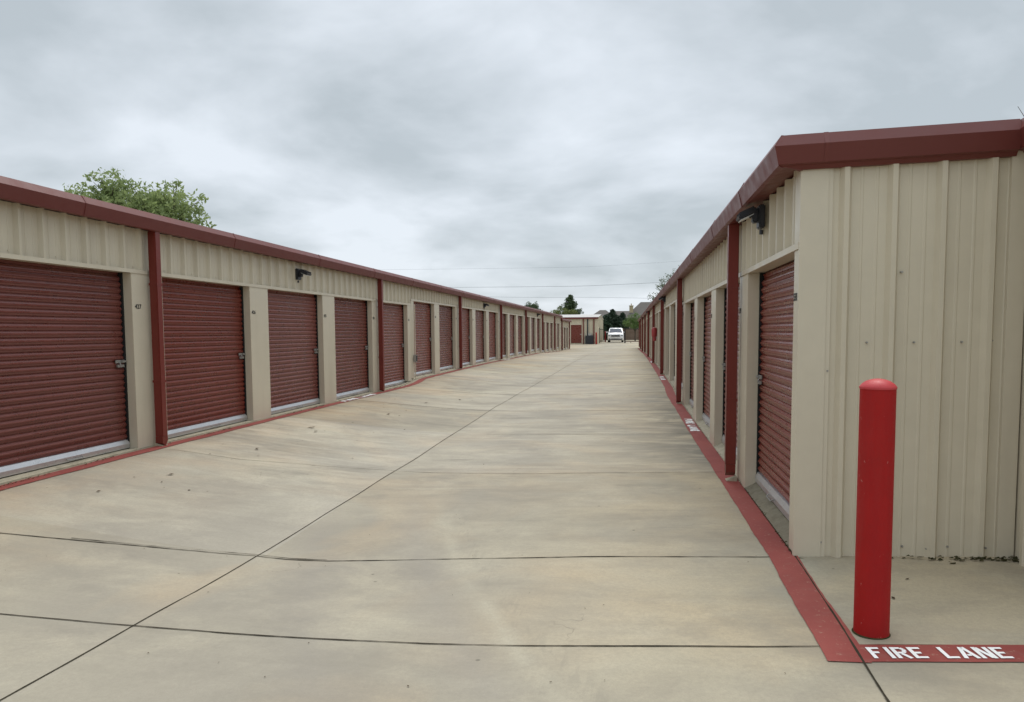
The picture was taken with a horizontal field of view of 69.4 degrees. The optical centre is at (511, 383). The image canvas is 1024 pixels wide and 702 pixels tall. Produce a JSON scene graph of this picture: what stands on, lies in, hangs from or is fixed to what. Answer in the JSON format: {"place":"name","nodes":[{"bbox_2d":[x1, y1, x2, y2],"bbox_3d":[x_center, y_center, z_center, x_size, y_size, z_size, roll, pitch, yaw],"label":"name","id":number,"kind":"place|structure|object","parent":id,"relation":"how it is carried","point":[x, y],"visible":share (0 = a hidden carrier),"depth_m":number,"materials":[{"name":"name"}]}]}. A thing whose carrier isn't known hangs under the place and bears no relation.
{"place":"outdoors","nodes":[
{"label":"outdoors","id":0,"kind":"place"},
{"bbox_2d":[0,340,1023,701],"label":"pavement","id":1,"kind":"structure","parent":0,"point":[534,606],"depth_m":5.09,"materials":[{"name":"concrete"}]},
{"bbox_2d":[63,167,216,227],"bbox_3d":[-16.128,-5.133,33.031,10.534,9.007,4.326,0,4,9],"label":"broadleaf tree","id":2,"kind":"object","parent":1,"relation":"on","point":[157,202],"visible":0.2,"depth_m":31.89,"materials":[{"name":"green plant"}]},
{"bbox_2d":[77,538,326,559],"bbox_3d":[-2.446,1.283,5.802,2.051,0.144,0.082,0,4,4],"label":"joint crack","id":3,"kind":"object","parent":1,"relation":"on","point":[199,549],"visible":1,"depth_m":5.83,"materials":[{"name":"grey concrete"}]},
{"bbox_2d":[0,351,556,489],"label":"fire lane stripe","id":4,"kind":"object","parent":1,"relation":"on","point":[56,473],"visible":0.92,"depth_m":9.68,"materials":[{"name":"red paint"}]},
{"bbox_2d":[0,176,562,484],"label":"storage building","id":5,"kind":"structure","parent":1,"relation":"on","point":[123,329],"depth_m":9.98,"materials":[{"name":"metal"}]},
{"bbox_2d":[0,259,129,477],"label":"roll up door","id":6,"kind":"structure","parent":5,"relation":"in","point":[62,400],"depth_m":7.92,"materials":[{"name":"red metal"}]},
{"bbox_2d":[162,278,246,437],"bbox_3d":[-4.474,-0.516,10.649,0.219,2.352,2.190,0,4,9],"label":"roll up door","id":7,"kind":"structure","parent":5,"relation":"in","point":[203,346],"depth_m":10.59,"materials":[{"name":"red metal"}]},
{"bbox_2d":[268,290,319,413],"bbox_3d":[-4.038,-0.714,13.429,0.219,2.352,2.190,0,4,9],"label":"roll up door","id":8,"kind":"structure","parent":5,"relation":"in","point":[293,349],"depth_m":13.44,"materials":[{"name":"red metal"}]},
{"bbox_2d":[295,268,311,282],"bbox_3d":[-3.752,-1.941,13.324,0.217,0.250,0.225,0,4,9],"label":"wall lamp","id":9,"kind":"object","parent":5,"relation":"attached to","point":[299,273],"visible":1,"depth_m":13.24,"materials":[{"name":"black metal"}]},
{"bbox_2d":[334,297,368,398],"bbox_3d":[-3.603,-0.912,16.208,0.219,2.352,2.190,0,4,9],"label":"roll up door","id":10,"kind":"structure","parent":5,"relation":"in","point":[351,348],"depth_m":16.27,"materials":[{"name":"red metal"}]},
{"bbox_2d":[383,303,404,387],"bbox_3d":[-3.167,-1.110,18.987,0.219,2.352,2.190,0,4,9],"label":"roll up door","id":11,"kind":"structure","parent":5,"relation":"in","point":[392,313],"depth_m":19.23,"materials":[{"name":"red metal"}]},
{"bbox_2d":[414,302,431,375],"bbox_3d":[-2.732,-1.439,21.757,0.219,2.352,2.190,0,4,9],"label":"roll up door","id":12,"kind":"structure","parent":5,"relation":"in","point":[422,332],"depth_m":21.96,"materials":[{"name":"red metal"}]},
{"bbox_2d":[439,305,452,370],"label":"roll up door","id":13,"kind":"structure","parent":5,"relation":"in","point":[445,325],"depth_m":24.73,"materials":[{"name":"red metal"}]},
{"bbox_2d":[462,308,469,365],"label":"roll up door","id":14,"kind":"structure","parent":5,"relation":"in","point":[465,313],"depth_m":27.77,"materials":[{"name":"red metal"}]},
{"bbox_2d":[475,310,483,362],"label":"roll up door","id":15,"kind":"structure","parent":5,"relation":"in","point":[478,314],"depth_m":30.37,"materials":[{"name":"red metal"}]},
{"bbox_2d":[489,312,495,359],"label":"roll up door","id":16,"kind":"structure","parent":5,"relation":"in","point":[492,336],"depth_m":33.14,"materials":[{"name":"red metal"}]},
{"bbox_2d":[502,314,505,356],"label":"roll up door","id":17,"kind":"structure","parent":5,"relation":"in","point":[503,315],"depth_m":36.38,"materials":[{"name":"red metal"}]},
{"bbox_2d":[510,315,514,355],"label":"roll up door","id":18,"kind":"structure","parent":5,"relation":"in","point":[511,316],"depth_m":38.82,"materials":[{"name":"red metal"}]},
{"bbox_2d":[518,316,521,353],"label":"roll up door","id":19,"kind":"structure","parent":5,"relation":"in","point":[519,317],"depth_m":41.60,"materials":[{"name":"red metal"}]},
{"bbox_2d":[527,318,528,351],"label":"roll up door","id":20,"kind":"structure","parent":5,"relation":"in","point":[527,318],"depth_m":44.88,"materials":[{"name":"red metal"}]},
{"bbox_2d":[531,318,533,350],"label":"roll up door","id":21,"kind":"structure","parent":5,"relation":"in","point":[532,321],"depth_m":47.23,"materials":[{"name":"red metal"}]},
{"bbox_2d":[537,319,538,349],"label":"roll up door","id":22,"kind":"structure","parent":5,"relation":"in","point":[537,319],"depth_m":50.08,"materials":[{"name":"red metal"}]},
{"bbox_2d":[546,323,547,350],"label":"roll up door","id":23,"kind":"structure","parent":5,"relation":"in","point":[546,323],"depth_m":55.67,"materials":[{"name":"red metal"}]},
{"bbox_2d":[550,323,551,349],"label":"roll up door","id":24,"kind":"structure","parent":5,"relation":"in","point":[550,323],"depth_m":58.26,"materials":[{"name":"red metal"}]},
{"bbox_2d":[174,449,411,471],"bbox_3d":[-2.669,0.935,8.989,3.159,0.256,0.128,0,4,4],"label":"expansion joint","id":25,"kind":"object","parent":1,"relation":"on","point":[285,462],"visible":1,"depth_m":9.01,"materials":[{"name":"grey concrete"}]},
{"bbox_2d":[0,350,599,699],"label":"joint","id":26,"kind":"object","parent":1,"relation":"on","point":[212,581],"visible":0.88,"depth_m":4.80,"materials":[{"name":"grey concrete"}]},
{"bbox_2d":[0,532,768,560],"bbox_3d":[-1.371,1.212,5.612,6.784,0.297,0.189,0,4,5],"label":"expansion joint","id":27,"kind":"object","parent":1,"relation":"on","point":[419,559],"visible":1,"depth_m":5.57,"materials":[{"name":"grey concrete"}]},
{"bbox_2d":[0,613,940,646],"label":"expansion joint","id":28,"kind":"object","parent":1,"relation":"on","point":[466,644],"visible":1,"depth_m":3.92,"materials":[{"name":"grey concrete"}]},
{"bbox_2d":[96,377,908,685],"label":"leaf litter","id":29,"kind":"object","parent":1,"relation":"on","point":[472,555],"visible":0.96,"depth_m":7.09,"materials":[{"name":"brown plant"}]},
{"bbox_2d":[0,357,1018,563],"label":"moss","id":30,"kind":"object","parent":1,"relation":"on","point":[1015,559],"visible":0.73,"depth_m":5.00,"materials":[{"name":"green plant"}]},
{"bbox_2d":[433,472,621,473],"bbox_3d":[0.635,1.031,8.581,3.508,0.080,0.077,0,4,9],"label":"expansion joint","id":31,"kind":"object","parent":1,"relation":"on","point":[530,473],"visible":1,"depth_m":8.62,"materials":[{"name":"grey concrete"}]},
{"bbox_2d":[524,301,542,310],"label":"bushy tree","id":32,"kind":"object","parent":1,"relation":"on","point":[533,305],"visible":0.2,"depth_m":120.19,"materials":[{"name":"green plant"}]},
{"bbox_2d":[551,306,579,314],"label":"bushy tree","id":33,"kind":"object","parent":1,"relation":"on","point":[569,312],"visible":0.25,"depth_m":120.31,"materials":[{"name":"green plant"}]},
{"bbox_2d":[560,318,571,349],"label":"storage building","id":34,"kind":"structure","parent":1,"relation":"on","point":[565,334],"depth_m":70.97,"materials":[{"name":"metal"}]},
{"bbox_2d":[509,433,647,434],"bbox_3d":[1.226,0.795,11.695,3.292,0.054,0.051,0,4,7],"label":"expansion joint","id":35,"kind":"object","parent":1,"relation":"on","point":[539,434],"visible":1,"depth_m":11.79,"materials":[{"name":"grey concrete"}]},
{"bbox_2d":[585,334,593,343],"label":"utility cabinet","id":36,"kind":"object","parent":1,"relation":"on","point":[589,338],"visible":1,"depth_m":86.66,"materials":[{"name":"grey metal"}]},
{"bbox_2d":[603,314,617,339],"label":"evergreen tree","id":37,"kind":"object","parent":1,"relation":"on","point":[607,324],"visible":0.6,"depth_m":114.07,"materials":[{"name":"green plant"}]},
{"bbox_2d":[608,309,616,321],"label":"evergreen tree","id":38,"kind":"object","parent":1,"relation":"on","point":[612,313],"visible":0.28,"depth_m":116.18,"materials":[{"name":"green plant"}]},
{"bbox_2d":[606,328,623,341],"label":"car","id":39,"kind":"object","parent":1,"relation":"on","point":[615,333],"visible":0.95,"depth_m":94.06,"materials":[{"name":"white paint"}]},
{"bbox_2d":[599,328,638,342],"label":"gate","id":40,"kind":"structure","parent":1,"relation":"on","point":[628,336],"depth_m":90.70,"materials":[{"name":"grey metal"}]},
{"bbox_2d":[611,315,627,328],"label":"evergreen tree","id":41,"kind":"object","parent":1,"relation":"on","point":[617,320],"visible":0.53,"depth_m":114.49,"materials":[{"name":"green plant"}]},
{"bbox_2d":[619,312,632,328],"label":"evergreen tree","id":42,"kind":"object","parent":1,"relation":"on","point":[622,315],"visible":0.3,"depth_m":115.99,"materials":[{"name":"green plant"}]},
{"bbox_2d":[623,329,638,339],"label":"wooden fence","id":43,"kind":"object","parent":1,"relation":"on","point":[631,332],"visible":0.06,"depth_m":110.30,"materials":[{"name":"brown wood"}]},
{"bbox_2d":[623,312,640,340],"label":"young tree","id":44,"kind":"object","parent":1,"relation":"on","point":[634,324],"visible":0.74,"depth_m":105.01,"materials":[{"name":"green plant"}]},
{"bbox_2d":[647,265,678,301],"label":"broadleaf tree","id":45,"kind":"object","parent":1,"relation":"on","point":[661,286],"visible":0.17,"depth_m":85.74,"materials":[{"name":"green plant"}]},
{"bbox_2d":[638,348,871,662],"bbox_3d":[7.198,-1.217,39.203,0.290,0.384,72.336,0,4,9],"label":"fire lane stripe","id":46,"kind":"object","parent":1,"relation":"on","point":[828,632],"visible":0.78,"depth_m":4.96,"materials":[{"name":"red paint"}]},
{"bbox_2d":[638,118,1023,565],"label":"storage building","id":47,"kind":"structure","parent":1,"relation":"on","point":[895,255],"depth_m":5.05,"materials":[{"name":"beige metal"}]},
{"bbox_2d":[652,327,656,340],"bbox_3d":[5.829,-2.028,30.297,0.230,0.560,0.230,0,4,9],"label":"fire extinguisher","id":48,"kind":"object","parent":47,"relation":"attached to","point":[654,332],"visible":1,"depth_m":30.21,"materials":[{"name":"metal"}]},
{"bbox_2d":[658,296,665,303],"bbox_3d":[4.733,-2.631,23.360,0.217,0.250,0.225,0,4,9],"label":"wall lamp","id":49,"kind":"object","parent":47,"relation":"attached to","point":[663,298],"visible":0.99,"depth_m":23.27,"materials":[{"name":"black metal"}]},
{"bbox_2d":[681,305,682,388],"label":"roll up door","id":50,"kind":"structure","parent":47,"relation":"in","point":[682,305],"depth_m":17.77,"materials":[{"name":"red metal"}]},
{"bbox_2d":[689,302,694,406],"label":"roll up door","id":51,"kind":"structure","parent":47,"relation":"in","point":[691,400],"depth_m":14.99,"materials":[{"name":"red metal"}]},
{"bbox_2d":[702,296,710,426],"bbox_3d":[3.181,-0.476,11.588,0.233,2.305,2.120,0,4,9],"label":"roll up door","id":52,"kind":"structure","parent":47,"relation":"in","point":[707,356],"depth_m":12.17,"materials":[{"name":"red metal"}]},
{"bbox_2d":[722,283,739,458],"bbox_3d":[2.764,-0.286,8.927,0.233,2.305,2.120,0,4,9],"label":"roll up door","id":53,"kind":"structure","parent":47,"relation":"in","point":[724,364],"depth_m":8.88,"materials":[{"name":"red metal"}]},
{"bbox_2d":[736,204,764,234],"bbox_3d":[2.088,-1.427,6.489,0.217,0.250,0.225,0,4,9],"label":"wall lamp","id":54,"kind":"object","parent":47,"relation":"attached to","point":[756,215],"visible":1,"depth_m":6.41,"materials":[{"name":"black metal"}]},
{"bbox_2d":[755,260,793,519],"bbox_3d":[2.354,-0.099,6.311,0.233,2.305,2.030,0,4,9],"label":"roll up door","id":55,"kind":"structure","parent":47,"relation":"in","point":[775,379],"depth_m":6.51,"materials":[{"name":"red metal"}]},
{"bbox_2d":[795,556,889,701],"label":"edge joint","id":56,"kind":"object","parent":1,"relation":"on","point":[861,658],"visible":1,"depth_m":3.76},
{"bbox_2d":[851,378,897,639],"bbox_3d":[1.887,0.653,3.850,0.188,1.361,0.188,0,4,9],"label":"bollard","id":57,"kind":"object","parent":1,"relation":"on","point":[875,496],"visible":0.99,"depth_m":3.79,"materials":[{"name":"red metal"}]},
{"bbox_2d":[859,644,1023,661],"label":"fire lane stripe","id":58,"kind":"object","parent":1,"relation":"on","point":[945,653],"visible":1,"depth_m":3.61,"materials":[{"name":"red paint"}]},
{"bbox_2d":[0,0,1023,314],"label":"sky","id":59,"kind":"structure","parent":0,"point":[443,142],"materials":[{"name":"grey"}]},
{"bbox_2d":[395,261,674,269],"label":"overhead cable","id":60,"kind":"object","parent":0,"point":[493,268],"visible":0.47,"depth_m":130.97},
{"bbox_2d":[555,314,603,343],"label":"storage building","id":61,"kind":"structure","parent":0,"point":[582,326],"depth_m":87.57,"materials":[{"name":"beige paint"}]},
{"bbox_2d":[571,325,581,342],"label":"roll up door","id":62,"kind":"structure","parent":61,"relation":"in","point":[576,330],"depth_m":87.63,"materials":[{"name":"red metal"}]},
{"bbox_2d":[540,282,660,286],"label":"overhead cable","id":63,"kind":"object","parent":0,"point":[592,285],"visible":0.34,"depth_m":129.51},
{"bbox_3d":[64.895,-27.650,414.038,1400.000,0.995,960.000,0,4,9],"label":"ground","id":64,"kind":"structure","parent":0,"visible":0},
{"bbox_2d":[559,294,583,314],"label":"cedar tree","id":65,"kind":"object","parent":64,"relation":"on","point":[569,303],"visible":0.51,"depth_m":123.82,"materials":[{"name":"green plant"}]},
{"bbox_2d":[595,310,608,316],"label":"house","id":66,"kind":"structure","parent":64,"relation":"on","point":[603,312],"depth_m":170.29,"materials":[{"name":"beige brick"}]},
{"bbox_2d":[616,311,628,315],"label":"house","id":67,"kind":"structure","parent":64,"relation":"on","point":[619,312],"depth_m":161.54,"materials":[{"name":"beige brick"}]},
{"bbox_2d":[626,302,650,328],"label":"house","id":68,"kind":"structure","parent":64,"relation":"on","point":[640,308],"depth_m":146.00,"materials":[{"name":"beige brick"}]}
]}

